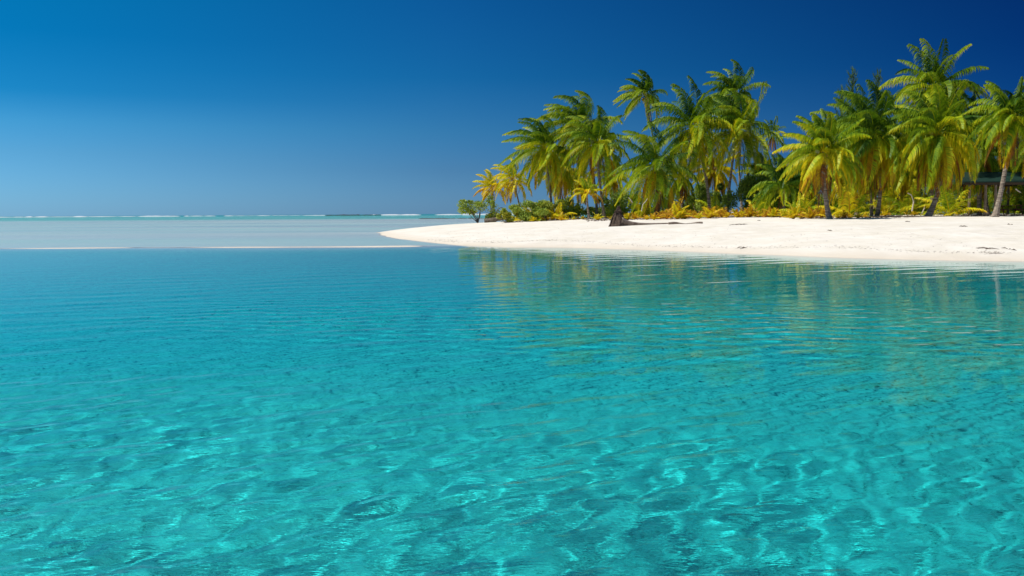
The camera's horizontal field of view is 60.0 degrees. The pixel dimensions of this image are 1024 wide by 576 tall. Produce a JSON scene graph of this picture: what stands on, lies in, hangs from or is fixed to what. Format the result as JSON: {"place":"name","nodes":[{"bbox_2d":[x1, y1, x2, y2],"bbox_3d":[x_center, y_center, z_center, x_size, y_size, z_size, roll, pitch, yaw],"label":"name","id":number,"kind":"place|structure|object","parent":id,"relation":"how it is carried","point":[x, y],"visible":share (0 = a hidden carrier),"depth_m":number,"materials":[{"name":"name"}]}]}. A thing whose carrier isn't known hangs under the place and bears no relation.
{"place":"outdoors","nodes":[
{"label":"outdoors","id":0,"kind":"place"},
{"bbox_2d":[0,211,1023,575],"bbox_3d":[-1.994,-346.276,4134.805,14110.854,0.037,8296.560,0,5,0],"label":"water","id":1,"kind":"structure","parent":0,"point":[344,395],"depth_m":8.28,"materials":[{"name":"teal liquid"}]},
{"bbox_2d":[28,216,149,216],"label":"reef surf","id":2,"kind":"structure","parent":1,"relation":"on","point":[104,216],"depth_m":1488.38,"materials":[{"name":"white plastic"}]},
{"bbox_2d":[259,215,316,215],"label":"reef surf","id":3,"kind":"structure","parent":1,"relation":"on","point":[290,215],"depth_m":1538.51,"materials":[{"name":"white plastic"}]},
{"bbox_2d":[419,218,466,218],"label":"reef rocks","id":4,"kind":"object","parent":1,"relation":"in","point":[442,218],"visible":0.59,"depth_m":326.40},
{"bbox_2d":[373,212,732,214],"bbox_3d":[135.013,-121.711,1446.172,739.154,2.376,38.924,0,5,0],"label":"reef surf","id":5,"kind":"structure","parent":1,"relation":"on","point":[440,214],"depth_m":1434.75,"materials":[{"name":"white liquid"}]},
{"bbox_2d":[0,0,1023,215],"label":"sky","id":6,"kind":"structure","parent":0,"point":[108,107],"materials":[{"name":"blue"}]},
{"bbox_2d":[10,213,1023,260],"bbox_3d":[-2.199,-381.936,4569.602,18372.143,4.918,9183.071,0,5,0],"label":"sand ground","id":7,"kind":"structure","parent":0,"point":[719,235],"depth_m":46.14,"materials":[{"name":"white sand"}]},
{"bbox_2d":[456,199,488,222],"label":"shrub","id":8,"kind":"object","parent":7,"relation":"on","point":[467,208],"visible":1,"depth_m":89.27,"materials":[{"name":"green plant"}]},
{"bbox_2d":[472,169,507,221],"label":"palm tree","id":9,"kind":"object","parent":7,"relation":"on","point":[485,182],"visible":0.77,"depth_m":91.00,"materials":[{"name":"yellow plant"}]},
{"bbox_2d":[485,192,499,218],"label":"shrub","id":10,"kind":"object","parent":7,"relation":"on","point":[491,210],"visible":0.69,"depth_m":89.47,"materials":[{"name":"green plant"}]},
{"bbox_2d":[484,217,502,222],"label":"fallen log","id":11,"kind":"object","parent":7,"relation":"on","point":[487,220],"visible":0.6,"depth_m":87.57,"materials":[{"name":"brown wood"}]},
{"bbox_2d":[496,207,518,221],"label":"shrub","id":12,"kind":"object","parent":7,"relation":"on","point":[504,213],"visible":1,"depth_m":83.47,"materials":[{"name":"green plant"}]},
{"bbox_2d":[488,158,531,206],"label":"palm tree","id":13,"kind":"object","parent":7,"relation":"on","point":[512,175],"visible":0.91,"depth_m":89.13,"materials":[{"name":"yellow plant"}]},
{"bbox_2d":[512,202,529,220],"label":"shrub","id":14,"kind":"object","parent":7,"relation":"on","point":[517,218],"visible":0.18,"depth_m":88.02,"materials":[{"name":"yellow plant"}]},
{"bbox_2d":[508,199,539,221],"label":"shrub","id":15,"kind":"object","parent":7,"relation":"on","point":[523,214],"visible":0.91,"depth_m":83.55,"materials":[{"name":"green plant"}]},
{"bbox_2d":[498,115,580,201],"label":"palm tree","id":16,"kind":"object","parent":7,"relation":"on","point":[544,157],"visible":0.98,"depth_m":86.34,"materials":[{"name":"green plant"}]},
{"bbox_2d":[531,200,553,220],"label":"shrub","id":17,"kind":"object","parent":7,"relation":"on","point":[542,210],"visible":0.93,"depth_m":83.29,"materials":[{"name":"green plant"}]},
{"bbox_2d":[541,202,576,220],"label":"young palm","id":18,"kind":"object","parent":7,"relation":"on","point":[555,214],"visible":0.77,"depth_m":83.45,"materials":[{"name":"yellow plant"}]},
{"bbox_2d":[534,150,587,202],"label":"palm tree","id":19,"kind":"object","parent":7,"relation":"on","point":[568,183],"visible":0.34,"depth_m":93.66,"materials":[{"name":"green plant"}]},
{"bbox_2d":[553,203,582,216],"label":"shrub","id":20,"kind":"object","parent":7,"relation":"on","point":[570,209],"visible":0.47,"depth_m":87.63,"materials":[{"name":"green plant"}]},
{"bbox_2d":[555,196,580,216],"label":"shrub","id":21,"kind":"object","parent":7,"relation":"on","point":[567,199],"visible":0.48,"depth_m":91.09,"materials":[{"name":"green plant"}]},
{"bbox_2d":[555,199,584,218],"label":"young palm","id":22,"kind":"object","parent":7,"relation":"on","point":[572,205],"visible":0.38,"depth_m":89.56,"materials":[{"name":"green plant"}]},
{"bbox_2d":[532,90,622,213],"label":"palm tree","id":23,"kind":"object","parent":7,"relation":"on","point":[557,113],"visible":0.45,"depth_m":87.87,"materials":[{"name":"green plant"}]},
{"bbox_2d":[566,164,597,218],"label":"palm tree","id":24,"kind":"object","parent":7,"relation":"on","point":[578,186],"visible":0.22,"depth_m":96.78,"materials":[{"name":"green plant"}]},
{"bbox_2d":[564,203,606,217],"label":"shrub","id":25,"kind":"object","parent":7,"relation":"on","point":[591,210],"visible":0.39,"depth_m":91.55,"materials":[{"name":"green plant"}]},
{"bbox_2d":[569,173,604,218],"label":"palm tree","id":26,"kind":"object","parent":7,"relation":"on","point":[586,188],"visible":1,"depth_m":83.32,"materials":[{"name":"yellow plant"}]},
{"bbox_2d":[554,105,633,217],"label":"palm tree","id":27,"kind":"object","parent":7,"relation":"on","point":[598,149],"visible":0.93,"depth_m":84.51,"materials":[{"name":"green plant"}]},
{"bbox_2d":[591,212,604,219],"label":"palm seedling","id":28,"kind":"object","parent":7,"relation":"on","point":[597,217],"visible":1,"depth_m":75.68,"materials":[{"name":"yellow plant"}]},
{"bbox_2d":[593,200,630,217],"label":"shrub","id":29,"kind":"object","parent":7,"relation":"on","point":[606,202],"visible":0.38,"depth_m":93.25,"materials":[{"name":"green plant"}]},
{"bbox_2d":[594,154,632,199],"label":"palm tree","id":30,"kind":"object","parent":7,"relation":"on","point":[613,185],"visible":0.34,"depth_m":102.94,"materials":[{"name":"green plant"}]},
{"bbox_2d":[600,196,631,217],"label":"young palm","id":31,"kind":"object","parent":7,"relation":"on","point":[613,208],"visible":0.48,"depth_m":87.43,"materials":[{"name":"green plant"}]},
{"bbox_2d":[597,186,642,213],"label":"shrub","id":32,"kind":"object","parent":7,"relation":"on","point":[625,196],"visible":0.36,"depth_m":94.91,"materials":[{"name":"green plant"}]},
{"bbox_2d":[608,206,667,226],"bbox_3d":[8.377,-4.591,56.869,4.391,1.417,1.092,0,5,0],"label":"driftwood trunk","id":33,"kind":"object","parent":7,"relation":"on","point":[618,219],"visible":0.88,"depth_m":56.79,"materials":[{"name":"wood"}]},
{"bbox_2d":[623,193,653,216],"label":"young palm","id":34,"kind":"object","parent":7,"relation":"on","point":[647,212],"visible":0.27,"depth_m":83.54,"materials":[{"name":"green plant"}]},
{"bbox_2d":[613,70,667,193],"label":"palm tree","id":35,"kind":"object","parent":7,"relation":"on","point":[639,91],"visible":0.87,"depth_m":98.00,"materials":[{"name":"green plant"}]},
{"bbox_2d":[602,121,699,216],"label":"palm tree","id":36,"kind":"object","parent":7,"relation":"on","point":[656,182],"visible":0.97,"depth_m":78.73,"materials":[{"name":"green plant"}]},
{"bbox_2d":[659,208,671,218],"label":"palm seedling","id":37,"kind":"object","parent":7,"relation":"on","point":[666,216],"visible":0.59,"depth_m":70.72,"materials":[{"name":"yellow plant"}]},
{"bbox_2d":[640,193,697,211],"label":"shrub","id":38,"kind":"object","parent":7,"relation":"on","point":[684,205],"visible":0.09,"depth_m":93.94,"materials":[{"name":"green plant"}]},
{"bbox_2d":[658,196,694,218],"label":"palm seedling","id":39,"kind":"object","parent":7,"relation":"on","point":[676,213],"visible":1,"depth_m":69.56,"materials":[{"name":"yellow plant"}]},
{"bbox_2d":[665,152,704,207],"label":"palm tree","id":40,"kind":"object","parent":7,"relation":"on","point":[681,189],"visible":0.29,"depth_m":91.00,"materials":[{"name":"green plant"}]},
{"bbox_2d":[668,222,702,223],"bbox_3d":[11.103,-4.151,56.850,2.203,0.198,0.284,0,5,3],"label":"fallen log","id":41,"kind":"object","parent":7,"relation":"on","point":[683,223],"visible":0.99,"depth_m":56.83,"materials":[{"name":"wood"}]},
{"bbox_2d":[641,75,738,207],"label":"palm tree","id":42,"kind":"object","parent":7,"relation":"on","point":[694,133],"visible":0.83,"depth_m":82.25,"materials":[{"name":"green plant"}]},
{"bbox_2d":[680,193,704,215],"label":"young palm","id":43,"kind":"object","parent":7,"relation":"on","point":[689,207],"visible":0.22,"depth_m":91.44,"materials":[{"name":"green plant"}]},
{"bbox_2d":[686,182,711,212],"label":"shrub","id":44,"kind":"object","parent":7,"relation":"on","point":[701,194],"visible":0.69,"depth_m":88.80,"materials":[{"name":"green plant"}]},
{"bbox_2d":[700,205,723,217],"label":"palm seedling","id":45,"kind":"object","parent":7,"relation":"on","point":[709,212],"visible":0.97,"depth_m":69.66,"materials":[{"name":"yellow plant"}]},
{"bbox_2d":[696,194,730,213],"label":"young palm","id":46,"kind":"object","parent":7,"relation":"on","point":[713,199],"visible":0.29,"depth_m":87.34,"materials":[{"name":"green plant"}]},
{"bbox_2d":[685,153,742,202],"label":"palm tree","id":47,"kind":"object","parent":7,"relation":"on","point":[722,178],"visible":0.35,"depth_m":90.84,"materials":[{"name":"green plant"}]},
{"bbox_2d":[709,183,732,209],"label":"shrub","id":48,"kind":"object","parent":7,"relation":"on","point":[720,186],"visible":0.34,"depth_m":89.18,"materials":[{"name":"green plant"}]},
{"bbox_2d":[718,207,732,217],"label":"palm seedling","id":49,"kind":"object","parent":7,"relation":"on","point":[721,212],"visible":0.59,"depth_m":71.56,"materials":[{"name":"yellow plant"}]},
{"bbox_2d":[687,81,783,212],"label":"palm tree","id":50,"kind":"object","parent":7,"relation":"on","point":[743,119],"visible":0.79,"depth_m":83.65,"materials":[{"name":"green plant"}]},
{"bbox_2d":[703,59,770,208],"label":"palm tree","id":51,"kind":"object","parent":7,"relation":"on","point":[735,82],"visible":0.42,"depth_m":95.87,"materials":[{"name":"green plant"}]},
{"bbox_2d":[739,207,747,215],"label":"palm seedling","id":52,"kind":"object","parent":7,"relation":"on","point":[741,212],"visible":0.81,"depth_m":71.72,"materials":[{"name":"yellow plant"}]},
{"bbox_2d":[721,174,772,212],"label":"shrub","id":53,"kind":"object","parent":7,"relation":"on","point":[746,185],"visible":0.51,"depth_m":85.27,"materials":[{"name":"green plant"}]},
{"bbox_2d":[743,204,758,216],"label":"palm seedling","id":54,"kind":"object","parent":7,"relation":"on","point":[749,209],"visible":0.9,"depth_m":72.60,"materials":[{"name":"yellow plant"}]},
{"bbox_2d":[736,152,777,179],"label":"palm tree","id":55,"kind":"object","parent":7,"relation":"on","point":[751,169],"visible":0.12,"depth_m":88.84,"materials":[{"name":"green plant"}]},
{"bbox_2d":[744,190,779,216],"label":"young palm","id":56,"kind":"object","parent":7,"relation":"on","point":[762,205],"visible":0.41,"depth_m":77.41,"materials":[{"name":"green plant"}]},
{"bbox_2d":[501,214,1023,222],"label":"leaf litter","id":57,"kind":"object","parent":7,"relation":"on","point":[965,215],"visible":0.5,"depth_m":67.07,"materials":[{"name":"brown plant"}]},
{"bbox_2d":[743,182,792,216],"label":"young palm","id":58,"kind":"object","parent":7,"relation":"on","point":[775,204],"visible":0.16,"depth_m":83.26,"materials":[{"name":"green plant"}]},
{"bbox_2d":[762,207,779,216],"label":"palm seedling","id":59,"kind":"object","parent":7,"relation":"on","point":[774,211],"visible":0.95,"depth_m":69.62,"materials":[{"name":"yellow plant"}]},
{"bbox_2d":[758,116,787,166],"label":"palm tree","id":60,"kind":"object","parent":7,"relation":"on","point":[773,141],"visible":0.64,"depth_m":110.56,"materials":[{"name":"green plant"}]},
{"bbox_2d":[758,174,796,211],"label":"shrub","id":61,"kind":"object","parent":7,"relation":"on","point":[774,195],"visible":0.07,"depth_m":87.30,"materials":[{"name":"green plant"}]},
{"bbox_2d":[746,154,813,216],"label":"palm tree","id":62,"kind":"object","parent":7,"relation":"on","point":[771,188],"visible":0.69,"depth_m":73.17,"materials":[{"name":"green plant"}]},
{"bbox_2d":[774,208,787,215],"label":"palm seedling","id":63,"kind":"object","parent":7,"relation":"on","point":[782,213],"visible":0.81,"depth_m":68.86,"materials":[{"name":"yellow plant"}]},
{"bbox_2d":[779,203,803,218],"bbox_3d":[19.855,-5.455,62.447,1.326,1.218,1.865,4,7,44],"label":"palm seedling","id":64,"kind":"object","parent":7,"relation":"on","point":[793,211],"visible":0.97,"depth_m":62.14,"materials":[{"name":"yellow plant"}]},
{"bbox_2d":[765,141,819,206],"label":"palm tree","id":65,"kind":"object","parent":7,"relation":"on","point":[810,188],"visible":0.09,"depth_m":80.84,"materials":[{"name":"green plant"}]},
{"bbox_2d":[780,191,821,217],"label":"young palm","id":66,"kind":"object","parent":7,"relation":"on","point":[805,207],"visible":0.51,"depth_m":67.67,"materials":[{"name":"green plant"}]},
{"bbox_2d":[800,206,824,218],"bbox_3d":[21.096,-5.298,62.201,1.719,0.894,1.606,2,5,22],"label":"palm seedling","id":67,"kind":"object","parent":7,"relation":"on","point":[811,213],"visible":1,"depth_m":62.05,"materials":[{"name":"yellow plant"}]},
{"bbox_2d":[788,192,844,213],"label":"young palm","id":68,"kind":"object","parent":7,"relation":"on","point":[815,203],"visible":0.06,"depth_m":85.07,"materials":[{"name":"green plant"}]},
{"bbox_2d":[772,108,871,218],"bbox_3d":[20.743,-8.321,59.686,5.978,7.771,6.623,0,5,0],"label":"palm tree","id":69,"kind":"object","parent":7,"relation":"on","point":[811,162],"visible":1,"depth_m":58.91,"materials":[{"name":"green plant"}]},
{"bbox_2d":[815,204,832,216],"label":"palm seedling","id":70,"kind":"object","parent":7,"relation":"on","point":[821,210],"visible":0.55,"depth_m":65.37,"materials":[{"name":"yellow plant"}]},
{"bbox_2d":[812,164,861,213],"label":"palm tree","id":71,"kind":"object","parent":7,"relation":"on","point":[842,181],"visible":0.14,"depth_m":75.20,"materials":[{"name":"green plant"}]},
{"bbox_2d":[810,190,864,213],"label":"young palm","id":72,"kind":"object","parent":7,"relation":"on","point":[835,205],"visible":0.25,"depth_m":79.31,"materials":[{"name":"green plant"}]},
{"bbox_2d":[834,84,845,141],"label":"ironwood tree","id":73,"kind":"object","parent":7,"relation":"on","point":[840,114],"visible":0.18,"depth_m":90.77,"materials":[{"name":"green plant"}]},
{"bbox_2d":[838,210,852,217],"bbox_3d":[23.575,-5.248,62.785,1.069,0.599,0.848,1,5,13],"label":"palm seedling","id":74,"kind":"object","parent":7,"relation":"on","point":[844,214],"visible":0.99,"depth_m":62.65,"materials":[{"name":"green plant"}]},
{"bbox_2d":[819,181,875,216],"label":"young palm","id":75,"kind":"object","parent":7,"relation":"on","point":[850,209],"visible":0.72,"depth_m":65.49,"materials":[{"name":"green plant"}]},
{"bbox_2d":[845,66,857,115],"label":"ironwood tree","id":76,"kind":"object","parent":7,"relation":"on","point":[853,81],"visible":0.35,"depth_m":86.61,"materials":[{"name":"green plant"}]},
{"bbox_2d":[809,84,896,214],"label":"palm tree","id":77,"kind":"object","parent":7,"relation":"on","point":[840,101],"visible":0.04,"depth_m":82.60,"materials":[{"name":"green plant"}]},
{"bbox_2d":[840,194,896,214],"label":"young palm","id":78,"kind":"object","parent":7,"relation":"on","point":[866,209],"visible":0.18,"depth_m":85.31,"materials":[{"name":"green plant"}]},
{"bbox_2d":[839,133,900,216],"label":"palm tree","id":79,"kind":"object","parent":7,"relation":"on","point":[871,197],"visible":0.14,"depth_m":67.60,"materials":[{"name":"green plant"}]},
{"bbox_2d":[827,79,922,216],"bbox_3d":[26.165,-10.133,65.374,8.173,10.145,7.884,0,5,0],"label":"palm tree","id":80,"kind":"object","parent":7,"relation":"on","point":[876,155],"visible":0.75,"depth_m":64.29,"materials":[{"name":"green plant"}]},
{"bbox_2d":[870,68,883,214],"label":"ironwood tree","id":81,"kind":"object","parent":7,"relation":"on","point":[878,81],"visible":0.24,"depth_m":88.57,"materials":[{"name":"green plant"}]},
{"bbox_2d":[858,188,906,214],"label":"young palm","id":82,"kind":"object","parent":7,"relation":"on","point":[884,207],"visible":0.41,"depth_m":77.36,"materials":[{"name":"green plant"}]},
{"bbox_2d":[864,129,910,208],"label":"palm tree","id":83,"kind":"object","parent":7,"relation":"on","point":[888,180],"visible":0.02,"depth_m":78.45,"materials":[{"name":"green plant"}]},
{"bbox_2d":[876,146,928,214],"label":"palm tree","id":84,"kind":"object","parent":7,"relation":"on","point":[902,187],"visible":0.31,"depth_m":76.48,"materials":[{"name":"green plant"}]},
{"bbox_2d":[869,176,935,214],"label":"shrub","id":85,"kind":"object","parent":7,"relation":"on","point":[915,202],"visible":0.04,"depth_m":92.65,"materials":[{"name":"green plant"}]},
{"bbox_2d":[878,99,929,212],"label":"palm tree","id":86,"kind":"object","parent":7,"relation":"on","point":[901,123],"visible":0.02,"depth_m":82.64,"materials":[{"name":"green plant"}]},
{"bbox_2d":[875,179,933,215],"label":"young palm","id":87,"kind":"object","parent":7,"relation":"on","point":[905,208],"visible":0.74,"depth_m":75.48,"materials":[{"name":"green plant"}]},
{"bbox_2d":[905,190,954,214],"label":"young palm","id":88,"kind":"object","parent":7,"relation":"on","point":[926,196],"visible":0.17,"depth_m":83.56,"materials":[{"name":"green plant"}]},
{"bbox_2d":[879,38,989,214],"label":"palm tree","id":89,"kind":"object","parent":7,"relation":"on","point":[936,73],"visible":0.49,"depth_m":74.10,"materials":[{"name":"green plant"}]},
{"bbox_2d":[882,79,987,216],"bbox_3d":[30.380,-9.801,63.612,7.385,9.882,7.585,2,6,30],"label":"palm tree","id":90,"kind":"object","parent":7,"relation":"on","point":[936,152],"visible":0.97,"depth_m":62.42,"materials":[{"name":"green plant"}]},
{"bbox_2d":[921,171,966,212],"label":"palm tree","id":91,"kind":"object","parent":7,"relation":"on","point":[946,191],"visible":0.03,"depth_m":81.68,"materials":[{"name":"green plant"}]},
{"bbox_2d":[924,188,975,213],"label":"shrub","id":92,"kind":"object","parent":7,"relation":"on","point":[953,198],"visible":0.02,"depth_m":93.03,"materials":[{"name":"green plant"}]},
{"bbox_2d":[915,172,986,215],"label":"young palm","id":93,"kind":"object","parent":7,"relation":"on","point":[947,206],"visible":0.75,"depth_m":69.47,"materials":[{"name":"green plant"}]},
{"bbox_2d":[919,88,986,213],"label":"palm tree","id":94,"kind":"object","parent":7,"relation":"on","point":[964,114],"visible":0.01,"depth_m":84.19,"materials":[{"name":"green plant"}]},
{"bbox_2d":[938,187,1005,214],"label":"young palm","id":95,"kind":"object","parent":7,"relation":"on","point":[973,204],"visible":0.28,"depth_m":81.42,"materials":[{"name":"green plant"}]},
{"bbox_2d":[934,172,1023,214],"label":"beach shelter","id":96,"kind":"object","parent":7,"relation":"on","point":[985,179],"visible":0.57,"depth_m":69.77,"materials":[{"name":"brown"}]},
{"bbox_2d":[938,89,1021,214],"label":"palm tree","id":97,"kind":"object","parent":7,"relation":"on","point":[990,166],"visible":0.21,"depth_m":72.25,"materials":[{"name":"green plant"}]},
{"bbox_2d":[960,189,1001,213],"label":"young palm","id":98,"kind":"object","parent":7,"relation":"on","point":[989,198],"visible":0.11,"depth_m":89.21,"materials":[{"name":"green plant"}]},
{"bbox_2d":[961,137,1008,214],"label":"palm tree","id":99,"kind":"object","parent":7,"relation":"on","point":[987,206],"visible":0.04,"depth_m":79.36,"materials":[{"name":"green plant"}]},
{"bbox_2d":[959,76,1023,216],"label":"palm tree","id":100,"kind":"object","parent":7,"relation":"on","point":[1004,120],"visible":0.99,"depth_m":58.93,"materials":[{"name":"green plant"}]},
{"bbox_2d":[972,190,1022,213],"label":"young palm","id":101,"kind":"object","parent":7,"relation":"on","point":[1002,202],"visible":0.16,"depth_m":83.55,"materials":[{"name":"green plant"}]},
{"bbox_2d":[973,157,1022,213],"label":"shrub","id":102,"kind":"object","parent":7,"relation":"on","point":[992,198],"visible":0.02,"depth_m":93.28,"materials":[{"name":"green plant"}]},
{"bbox_2d":[985,133,1023,180],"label":"palm tree","id":103,"kind":"object","parent":7,"relation":"on","point":[1022,173],"visible":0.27,"depth_m":69.26,"materials":[{"name":"green plant"}]},
{"bbox_2d":[986,139,1023,201],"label":"palm tree","id":104,"kind":"object","parent":7,"relation":"on","point":[1019,168],"visible":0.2,"depth_m":77.00,"materials":[{"name":"green plant"}]},
{"bbox_2d":[991,205,1023,214],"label":"picnic table","id":105,"kind":"object","parent":7,"relation":"on","point":[1015,209],"visible":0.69,"depth_m":71.52,"materials":[{"name":"wood"}]},
{"bbox_2d":[1000,185,1023,214],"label":"young palm","id":106,"kind":"object","parent":7,"relation":"on","point":[1018,197],"visible":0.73,"depth_m":73.72,"materials":[{"name":"green plant"}]},
{"bbox_2d":[647,212,662,219],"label":"palm seedling","id":107,"kind":"object","parent":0,"point":[653,216],"visible":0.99,"depth_m":69.16,"materials":[{"name":"yellow plant"}]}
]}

